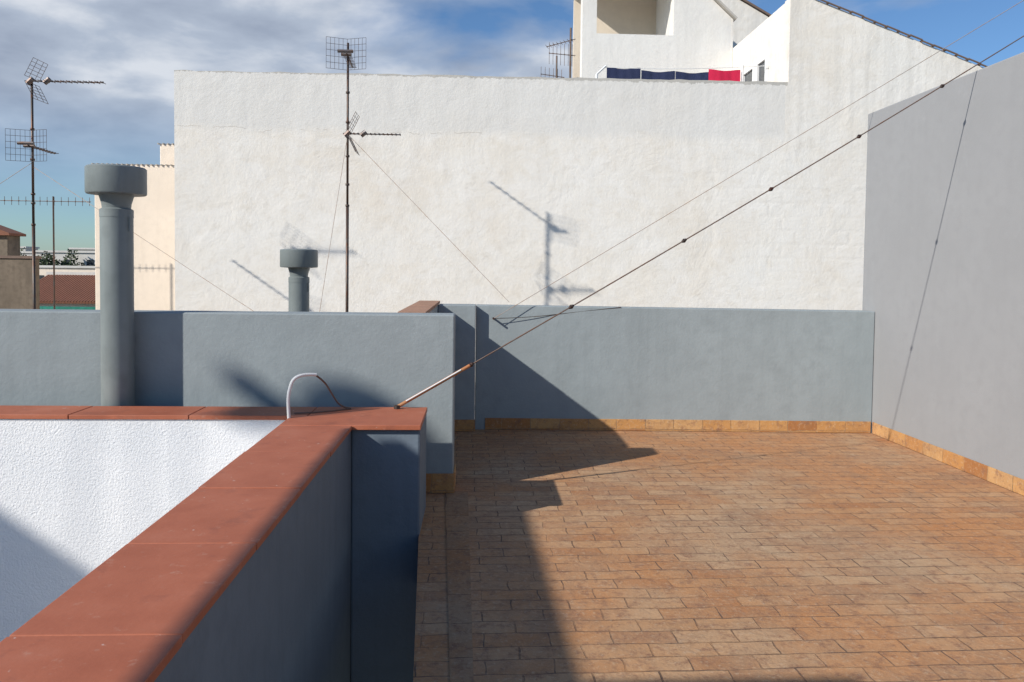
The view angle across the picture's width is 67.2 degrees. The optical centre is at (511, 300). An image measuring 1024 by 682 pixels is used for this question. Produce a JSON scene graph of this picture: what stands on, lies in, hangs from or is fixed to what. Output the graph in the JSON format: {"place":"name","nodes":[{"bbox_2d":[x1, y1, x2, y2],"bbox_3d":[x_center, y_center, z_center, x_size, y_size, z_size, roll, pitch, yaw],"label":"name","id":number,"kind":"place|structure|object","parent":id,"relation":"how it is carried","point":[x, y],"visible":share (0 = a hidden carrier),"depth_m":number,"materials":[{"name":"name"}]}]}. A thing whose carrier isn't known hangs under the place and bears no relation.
{"place":"outdoors","nodes":[
{"label":"outdoors","id":0,"kind":"place"},
{"bbox_2d":[0,225,25,255],"bbox_3d":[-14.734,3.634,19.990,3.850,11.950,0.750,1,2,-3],"label":"stone house","id":1,"kind":"structure","parent":0,"point":[9,242],"depth_m":19.73,"materials":[{"name":"stone"}]},
{"bbox_2d":[0,258,39,308],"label":"wall","id":2,"kind":"structure","parent":0,"point":[15,283],"depth_m":17.51,"materials":[{"name":"beige paint"}]},
{"bbox_2d":[0,256,41,258],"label":"cap","id":3,"kind":"object","parent":2,"relation":"on","point":[30,257],"visible":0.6,"depth_m":17.46,"materials":[{"name":"concrete"}]},
{"bbox_2d":[20,248,37,250],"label":"walls","id":4,"kind":"structure","parent":0,"point":[27,249],"depth_m":70.20,"materials":[{"name":"white paint"}]},
{"bbox_2d":[0,196,90,308],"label":"tv antenna","id":5,"kind":"object","parent":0,"point":[53,201],"visible":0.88,"depth_m":12.63,"materials":[{"name":"metal"}]},
{"bbox_2d":[40,303,95,306],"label":"walls","id":6,"kind":"structure","parent":0,"point":[72,305],"depth_m":29.60,"materials":[{"name":"paint"}]},
{"bbox_2d":[39,274,95,303],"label":"tiled roof","id":7,"kind":"structure","parent":6,"relation":"on","point":[74,289],"depth_m":30.46,"materials":[{"name":"tile"}]},
{"bbox_2d":[46,272,94,274],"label":"ridge","id":8,"kind":"structure","parent":7,"relation":"on","point":[72,273],"depth_m":32.09,"materials":[{"name":"white paint"}]},
{"bbox_2d":[40,306,95,309],"bbox_3d":[-13.845,1.332,23.522,2.300,2.300,0.100,1,2,-3],"label":"green shade net","id":9,"kind":"object","parent":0,"point":[75,308],"visible":0.14,"depth_m":23.45,"materials":[{"name":"teal fabric"}]},
{"bbox_2d":[69,248,94,249],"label":"parapet","id":10,"kind":"structure","parent":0,"point":[83,248],"depth_m":68.14,"materials":[{"name":"white paint"}]},
{"bbox_2d":[71,249,94,250],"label":"walls","id":11,"kind":"structure","parent":0,"point":[82,250],"depth_m":68.24,"materials":[{"name":"white paint"}]},
{"bbox_2d":[95,165,174,309],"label":"block","id":12,"kind":"structure","parent":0,"point":[154,267],"depth_m":13.70,"materials":[{"name":"beige paint"}]},
{"bbox_2d":[91,143,173,165],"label":"coping tiles","id":13,"kind":"object","parent":12,"relation":"on","point":[145,164],"visible":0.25,"depth_m":13.66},
{"bbox_2d":[160,145,173,164],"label":"block","id":14,"kind":"structure","parent":12,"relation":"on","point":[167,154],"depth_m":13.94,"materials":[{"name":"beige paint"}]},
{"bbox_2d":[0,0,1023,250],"label":"sky","id":15,"kind":"structure","parent":0,"point":[136,47],"materials":[{"name":"blue"}]},
{"bbox_2d":[572,0,656,77],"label":"balcony back","id":16,"kind":"structure","parent":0,"point":[626,16],"depth_m":14.81,"materials":[{"name":"beige paint"}]},
{"bbox_2d":[413,429,1023,681],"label":"tile field","id":17,"kind":"structure","parent":0,"point":[648,556],"depth_m":4.14,"materials":[{"name":"tile"}]},
{"bbox_2d":[426,473,453,492],"bbox_3d":[-0.529,1.267,5.346,0.254,0.135,0.011,1,2,-3],"label":"end skirting","id":18,"kind":"object","parent":17,"relation":"on","point":[439,482],"visible":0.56,"depth_m":5.34,"materials":[{"name":"tile"}]},
{"bbox_2d":[453,464,455,491],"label":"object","id":19,"kind":"object","parent":17,"relation":"on","point":[454,471],"visible":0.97,"depth_m":5.47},
{"bbox_2d":[438,304,475,419],"bbox_3d":[-0.542,0.746,7.540,0.360,1.418,0.275,1,2,-3],"label":"pilaster","id":20,"kind":"object","parent":17,"relation":"on","point":[465,322],"visible":0.47,"depth_m":7.40,"materials":[{"name":"grey paint"}]},
{"bbox_2d":[454,420,474,430],"bbox_3d":[-0.503,1.201,7.415,0.292,0.112,0.012,1,2,-3],"label":"pilaster skirting","id":21,"kind":"object","parent":20,"relation":"attached to","point":[464,425],"visible":0.56,"depth_m":7.41,"materials":[{"name":"orange tile"}]},
{"bbox_2d":[445,492,473,681],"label":"border tiles","id":22,"kind":"object","parent":17,"relation":"on","point":[459,593],"visible":1,"depth_m":3.76,"materials":[{"name":"tile"}]},
{"bbox_2d":[475,304,874,432],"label":"wall","id":23,"kind":"structure","parent":17,"relation":"on","point":[669,363],"depth_m":7.53,"materials":[{"name":"grey paint"}]},
{"bbox_2d":[485,418,870,432],"bbox_3d":[1.628,1.222,7.543,3.784,0.112,0.011,1,2,-1],"label":"skirting","id":24,"kind":"object","parent":23,"relation":"attached to","point":[679,425],"visible":1,"depth_m":7.54,"materials":[{"name":"tile"}]},
{"bbox_2d":[492,0,1023,319],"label":"guy wire","id":25,"kind":"object","parent":23,"relation":"attached to","point":[493,318],"visible":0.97,"depth_m":7.47,"materials":[{"name":"metal"}]},
{"bbox_2d":[862,52,1023,479],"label":"wall","id":26,"kind":"structure","parent":17,"relation":"on","point":[943,285],"depth_m":6.31,"materials":[{"name":"grey paint"}]},
{"bbox_2d":[872,422,1023,495],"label":"skirting","id":27,"kind":"object","parent":26,"relation":"attached to","point":[994,476],"visible":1,"depth_m":6.24,"materials":[{"name":"tile"}]},
{"bbox_3d":[-4.503,1.410,6.194,7.595,0.299,2.540,1,2,-3],"label":"rear landing","id":28,"kind":"object","parent":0,"visible":0},
{"bbox_2d":[84,164,146,405],"bbox_3d":[-2.606,0.221,5.091,0.366,2.206,0.366,1,2,-3],"label":"vent pipe","id":29,"kind":"object","parent":28,"relation":"on","point":[116,188],"visible":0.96,"depth_m":5.00,"materials":[{"name":"grey metal"}]},
{"bbox_2d":[0,309,454,472],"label":"cross wall","id":30,"kind":"structure","parent":28,"relation":"on","point":[50,357],"depth_m":5.27,"materials":[{"name":"grey paint"}]},
{"bbox_2d":[429,304,438,312],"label":"return wall","id":31,"kind":"structure","parent":28,"relation":"on","point":[435,310],"depth_m":6.96,"materials":[{"name":"grey paint"}]},
{"bbox_2d":[398,308,429,312],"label":"coping tile","id":32,"kind":"object","parent":31,"relation":"on","point":[415,310],"visible":0.71,"depth_m":5.74,"materials":[{"name":"brown tile"}]},
{"bbox_2d":[406,305,433,310],"bbox_3d":[-0.758,0.064,6.341,0.204,0.026,0.522,1,2,-3],"label":"coping tile","id":33,"kind":"object","parent":31,"relation":"on","point":[431,307],"visible":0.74,"depth_m":6.38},
{"bbox_2d":[412,303,437,307],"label":"coping tile","id":34,"kind":"object","parent":31,"relation":"on","point":[435,304],"visible":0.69,"depth_m":6.79,"materials":[{"name":"brown tile"}]},
{"bbox_2d":[416,300,439,303],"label":"coping tile","id":35,"kind":"object","parent":31,"relation":"on","point":[422,301],"visible":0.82,"depth_m":7.40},
{"bbox_3d":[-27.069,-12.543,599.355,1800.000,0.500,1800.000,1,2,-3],"label":"town ground","id":36,"kind":"structure","parent":0,"visible":0},
{"bbox_2d":[20,247,94,265],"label":"distant trees","id":37,"kind":"object","parent":36,"relation":"on","point":[46,261],"visible":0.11,"depth_m":53.69,"materials":[{"name":"green plant"}]},
{"bbox_2d":[36,252,94,265],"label":"walls","id":38,"kind":"structure","parent":36,"relation":"on","point":[83,257],"depth_m":56.55,"materials":[{"name":"white paint"}]},
{"bbox_2d":[36,250,94,252],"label":"parapet","id":39,"kind":"structure","parent":38,"relation":"on","point":[58,251],"depth_m":56.39,"materials":[{"name":"white paint"}]},
{"bbox_2d":[87,260,93,265],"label":"window","id":40,"kind":"structure","parent":38,"relation":"attached to","point":[90,262],"depth_m":56.57,"materials":[{"name":"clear glass"}]},
{"bbox_2d":[39,268,94,276],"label":"walls","id":41,"kind":"structure","parent":36,"relation":"on","point":[42,271],"depth_m":50.69,"materials":[{"name":"white paint"}]},
{"bbox_2d":[39,265,94,267],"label":"parapet","id":42,"kind":"structure","parent":41,"relation":"on","point":[47,266],"depth_m":50.58,"materials":[{"name":"white paint"}]},
{"bbox_2d":[174,0,982,349],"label":"front wall","id":43,"kind":"structure","parent":36,"relation":"on","point":[518,190],"depth_m":10.98,"materials":[{"name":"white paint"}]},
{"bbox_2d":[820,0,986,66],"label":"gable roof tiles","id":44,"kind":"object","parent":43,"relation":"on","point":[899,31],"visible":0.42,"depth_m":11.09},
{"bbox_2d":[732,4,784,81],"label":"gable block","id":45,"kind":"structure","parent":36,"relation":"on","point":[764,38],"depth_m":11.87,"materials":[{"name":"white paint"}]},
{"bbox_2d":[745,70,751,81],"bbox_3d":[3.893,-3.122,12.661,0.011,1.260,0.430,1,2,-3],"label":"window glass","id":46,"kind":"object","parent":45,"relation":"attached to","point":[748,77],"visible":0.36,"depth_m":12.68,"materials":[{"name":"grey glass"}]},
{"bbox_2d":[744,64,755,74],"bbox_3d":[3.888,-3.781,12.635,0.045,0.060,0.530,1,2,-3],"label":"window top","id":47,"kind":"structure","parent":45,"relation":"attached to","point":[747,70],"depth_m":12.60,"materials":[{"name":"white paint"}]},
{"bbox_2d":[752,67,755,80],"bbox_3d":[3.891,-3.113,12.421,0.045,1.260,0.050,1,2,-3],"label":"window jamb","id":48,"kind":"object","parent":45,"relation":"attached to","point":[753,74],"depth_m":12.38,"materials":[{"name":"white paint"}]},
{"bbox_2d":[756,65,758,80],"bbox_3d":[3.898,-3.106,12.251,0.045,1.260,0.050,1,2,-3],"label":"window jamb","id":49,"kind":"object","parent":45,"relation":"attached to","point":[757,73],"depth_m":12.21,"materials":[{"name":"white paint"}]},
{"bbox_2d":[759,61,764,80],"bbox_3d":[3.920,-3.099,12.067,0.011,1.260,0.320,1,2,-3],"label":"window glass","id":50,"kind":"object","parent":45,"relation":"attached to","point":[761,70],"visible":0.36,"depth_m":12.08,"materials":[{"name":"grey glass"}]},
{"bbox_2d":[756,54,768,64],"bbox_3d":[3.914,-3.758,12.041,0.045,0.060,0.420,1,2,-3],"label":"window top","id":51,"kind":"structure","parent":45,"relation":"attached to","point":[761,60],"depth_m":11.98,"materials":[{"name":"white paint"}]},
{"bbox_2d":[764,58,768,81],"bbox_3d":[3.915,-3.092,11.882,0.045,1.260,0.050,1,2,-3],"label":"window jamb","id":52,"kind":"object","parent":45,"relation":"attached to","point":[766,75],"depth_m":11.84,"materials":[{"name":"white paint"}]},
{"bbox_3d":[-0.648,3.741,15.744,8.666,12.400,8.800,1,2,-3],"label":"block with roof terrace","id":53,"kind":"object","parent":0,"visible":0},
{"bbox_2d":[541,28,575,77],"bbox_3d":[0.835,-3.492,14.305,0.653,3.000,0.504,1,2,5],"label":"tv antenna","id":54,"kind":"object","parent":53,"relation":"on","point":[569,52],"visible":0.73,"depth_m":14.16,"materials":[{"name":"metal"}]},
{"bbox_2d":[580,33,732,77],"bbox_3d":[2.530,-3.496,13.627,2.658,2.300,0.250,1,2,-3],"label":"penthouse","id":55,"kind":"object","parent":53,"relation":"on","point":[598,51],"visible":0.36,"depth_m":13.47,"materials":[{"name":"white paint"}]},
{"bbox_2d":[580,0,596,36],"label":"penthouse jamb","id":56,"kind":"object","parent":55,"relation":"attached to","point":[588,16],"visible":0.88,"depth_m":13.39,"materials":[{"name":"white paint"}]},
{"bbox_2d":[670,0,732,36],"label":"penthouse","id":57,"kind":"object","parent":55,"relation":"on","point":[700,18],"visible":0.83,"depth_m":13.48,"materials":[{"name":"white paint"}]},
{"bbox_2d":[714,0,737,21],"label":"penthouse roof edge","id":58,"kind":"object","parent":57,"relation":"attached to","point":[727,10],"visible":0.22,"depth_m":13.43,"materials":[{"name":"white paint"}]},
{"bbox_2d":[656,0,670,34],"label":"balcony side","id":59,"kind":"structure","parent":53,"relation":"on","point":[662,17],"depth_m":14.26,"materials":[{"name":"white paint"}]},
{"bbox_2d":[595,65,768,80],"bbox_3d":[2.595,-2.945,11.759,2.670,1.345,0.068,1,2,-3],"label":"hanging laundry","id":60,"kind":"object","parent":53,"relation":"on","point":[639,73],"visible":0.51,"depth_m":11.74,"materials":[{"name":"blue fabric"}]},
{"bbox_2d":[721,0,767,66],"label":"block","id":61,"kind":"structure","parent":53,"relation":"on","point":[748,21],"depth_m":15.07,"materials":[{"name":"white paint"}]},
{"bbox_2d":[741,0,770,16],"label":"roof tiles","id":62,"kind":"object","parent":61,"relation":"on","point":[752,5],"depth_m":15.03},
{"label":"light well floor","id":63,"kind":"structure","parent":0,"visible":0},
{"bbox_2d":[0,416,423,641],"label":"stair parapet wall","id":64,"kind":"structure","parent":63,"relation":"on","point":[80,499],"depth_m":4.69,"materials":[{"name":"paint"}]},
{"bbox_2d":[0,405,92,418],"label":"coping tile","id":65,"kind":"object","parent":64,"relation":"on","point":[32,412],"visible":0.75,"depth_m":4.73,"materials":[{"name":"tile"}]},
{"bbox_2d":[69,406,205,419],"bbox_3d":[-2.329,0.701,4.821,0.708,0.027,0.311,1,2,-3],"label":"coping tile","id":66,"kind":"object","parent":64,"relation":"on","point":[146,412],"visible":0.86,"depth_m":4.74,"materials":[{"name":"tile"}]},
{"bbox_2d":[189,406,316,419],"bbox_3d":[-1.615,0.709,4.853,0.708,0.027,0.311,1,2,-3],"label":"coping tile","id":67,"kind":"object","parent":64,"relation":"on","point":[238,413],"visible":0.76,"depth_m":4.77,"materials":[{"name":"tile"}]},
{"bbox_2d":[308,407,426,418],"bbox_3d":[-0.902,0.716,4.886,0.708,0.027,0.311,1,2,-3],"label":"coping tile","id":68,"kind":"object","parent":64,"relation":"on","point":[386,411],"visible":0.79,"depth_m":4.87,"materials":[{"name":"tile"}]},
{"bbox_2d":[394,36,1023,408],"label":"anchor cable","id":69,"kind":"object","parent":68,"relation":"attached to","point":[398,406],"visible":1,"depth_m":5.36,"materials":[{"name":"metal"}]},
{"bbox_2d":[350,416,425,681],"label":"pier","id":70,"kind":"structure","parent":64,"relation":"attached to","point":[388,487],"depth_m":4.51,"materials":[{"name":"grey paint"}]},
{"bbox_2d":[154,430,351,681],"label":"wall","id":71,"kind":"structure","parent":63,"relation":"on","point":[279,610],"depth_m":3.08,"materials":[{"name":"grey paint"}]},
{"bbox_3d":[-1.014,0.839,1.755,0.390,0.019,6.530,1,2,-3],"label":"mortar bed","id":72,"kind":"object","parent":71,"relation":"on","visible":0},
{"bbox_2d":[0,635,181,681],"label":"coping tile","id":73,"kind":"object","parent":72,"relation":"on","point":[144,658],"visible":1,"depth_m":1.77,"materials":[{"name":"tile"}]},
{"bbox_2d":[9,543,255,643],"bbox_3d":[-1.030,0.817,2.198,0.415,0.027,0.632,1,2,-3],"label":"coping tile","id":74,"kind":"object","parent":72,"relation":"on","point":[148,589],"visible":0.86,"depth_m":2.12,"materials":[{"name":"tile"}]},
{"bbox_2d":[128,489,300,549],"bbox_3d":[-1.058,0.793,2.835,0.417,0.026,0.632,1,2,-3],"label":"coping tile","id":75,"kind":"object","parent":72,"relation":"on","point":[201,516],"visible":0.86,"depth_m":2.77,"materials":[{"name":"tile"}]},
{"bbox_2d":[198,451,329,492],"bbox_3d":[-1.088,0.767,3.471,0.416,0.028,0.632,1,2,-3],"label":"coping tile","id":76,"kind":"object","parent":72,"relation":"on","point":[272,470],"visible":0.86,"depth_m":3.41,"materials":[{"name":"tile"}]},
{"bbox_2d":[247,426,351,456],"bbox_3d":[-1.115,0.743,4.107,0.417,0.026,0.632,1,2,-3],"label":"coping tile","id":77,"kind":"object","parent":72,"relation":"on","point":[330,439],"visible":0.86,"depth_m":4.07,"materials":[{"name":"tile"}]},
{"bbox_2d":[286,373,350,418],"bbox_3d":[-1.197,0.595,4.788,0.444,0.316,0.115,-1,3,-35],"label":"conduit loop","id":78,"kind":"object","parent":72,"relation":"on","point":[290,388],"visible":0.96,"depth_m":4.69,"materials":[{"name":"white plastic"}]},
{"bbox_3d":[-0.441,1.410,9.397,28.000,0.350,3.290,1,2,-3],"label":"neighbouring roof terrace","id":79,"kind":"object","parent":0,"visible":0},
{"bbox_2d":[5,57,104,308],"bbox_3d":[-5.305,-0.824,9.200,1.062,3.913,0.713,1,2,-3],"label":"tv antenna","id":80,"kind":"object","parent":79,"relation":"on","point":[29,82],"visible":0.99,"depth_m":8.95,"materials":[{"name":"metal"}]},
{"bbox_2d":[0,163,252,310],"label":"guy wire","id":81,"kind":"object","parent":80,"relation":"attached to","point":[136,234],"visible":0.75,"depth_m":8.53,"materials":[{"name":"grey metal"}]},
{"bbox_2d":[280,249,317,311],"bbox_3d":[-2.124,0.357,7.682,0.366,1.746,0.366,1,2,-3],"label":"vent pipe","id":82,"kind":"object","parent":79,"relation":"on","point":[298,263],"visible":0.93,"depth_m":7.57,"materials":[{"name":"grey metal"}]},
{"bbox_2d":[326,36,400,311],"bbox_3d":[-1.773,-0.958,9.373,0.862,4.252,0.713,1,2,-3],"label":"tv antenna","id":83,"kind":"object","parent":79,"relation":"on","point":[347,52],"visible":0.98,"depth_m":9.14,"materials":[{"name":"metal"}]},
{"bbox_2d":[319,139,508,311],"bbox_3d":[-1.090,-0.880,8.883,2.115,2.153,0.706,1,2,-3],"label":"guy wire","id":84,"kind":"object","parent":83,"relation":"attached to","point":[410,199],"visible":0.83,"depth_m":8.85,"materials":[{"name":"grey metal"}]}
]}

